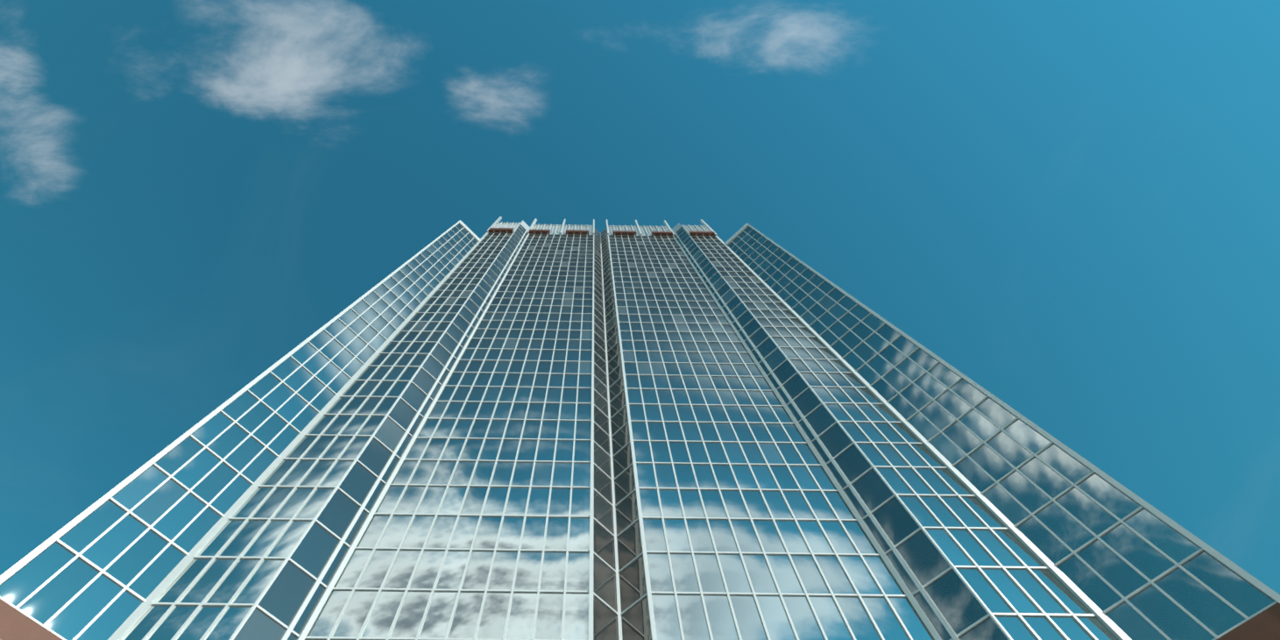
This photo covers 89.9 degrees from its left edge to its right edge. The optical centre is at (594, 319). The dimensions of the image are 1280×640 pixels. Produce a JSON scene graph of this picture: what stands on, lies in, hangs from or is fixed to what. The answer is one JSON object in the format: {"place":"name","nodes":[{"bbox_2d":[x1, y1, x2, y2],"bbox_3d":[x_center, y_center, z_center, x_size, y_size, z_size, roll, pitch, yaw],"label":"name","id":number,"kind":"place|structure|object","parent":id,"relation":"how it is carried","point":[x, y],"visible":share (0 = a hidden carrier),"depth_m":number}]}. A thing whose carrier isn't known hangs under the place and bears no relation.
{"place":"outdoors","nodes":[
{"label":"outdoors","id":0,"kind":"place"},
{"bbox_2d":[0,233,1118,639],"bbox_3d":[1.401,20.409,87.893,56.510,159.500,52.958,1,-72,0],"label":"glass windows","id":1,"kind":"structure","parent":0,"point":[520,620],"depth_m":44.68},
{"bbox_2d":[0,223,477,639],"bbox_3d":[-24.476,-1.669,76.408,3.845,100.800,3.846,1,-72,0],"label":"glass facade","id":2,"kind":"structure","parent":1,"relation":"attached to","point":[81,611],"depth_m":39.17},
{"bbox_2d":[489,219,706,235],"bbox_3d":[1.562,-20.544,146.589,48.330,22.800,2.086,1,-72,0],"label":"tower crown screen","id":3,"kind":"object","parent":1,"relation":"attached to","point":[526,226],"visible":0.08,"depth_m":151.57},
{"bbox_2d":[488,227,714,235],"bbox_3d":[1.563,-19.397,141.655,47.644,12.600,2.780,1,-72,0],"label":"tower copper bands","id":4,"kind":"object","parent":1,"relation":"attached to","point":[616,232],"visible":0.98,"depth_m":146.21},
{"bbox_2d":[233,224,1008,639],"bbox_3d":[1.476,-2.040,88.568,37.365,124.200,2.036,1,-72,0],"label":"glass panels","id":5,"kind":"object","parent":1,"relation":"attached to","point":[959,606],"visible":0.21,"depth_m":43.88},
{"bbox_2d":[593,228,651,639],"bbox_3d":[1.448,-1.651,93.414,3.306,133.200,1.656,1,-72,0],"label":"wall","id":6,"kind":"structure","parent":1,"relation":"attached to","point":[635,619],"depth_m":46.75},
{"bbox_2d":[0,216,1279,639],"bbox_3d":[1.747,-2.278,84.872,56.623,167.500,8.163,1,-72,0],"label":"window frames","id":7,"kind":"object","parent":1,"relation":"attached to","point":[191,555],"visible":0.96,"depth_m":44.60},
{"bbox_2d":[0,598,1279,639],"bbox_3d":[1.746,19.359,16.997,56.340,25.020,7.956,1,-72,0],"label":"tower granite base","id":8,"kind":"object","parent":1,"relation":"attached to","point":[16,624],"visible":1,"depth_m":27.75},
{"bbox_2d":[728,226,1274,639],"bbox_3d":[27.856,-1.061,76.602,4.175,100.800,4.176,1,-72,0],"label":"glass facade","id":9,"kind":"structure","parent":1,"relation":"attached to","point":[1196,599],"depth_m":39.77},
{"bbox_2d":[0,0,1279,594],"label":"sky","id":10,"kind":"structure","parent":0,"point":[1073,206]}
]}

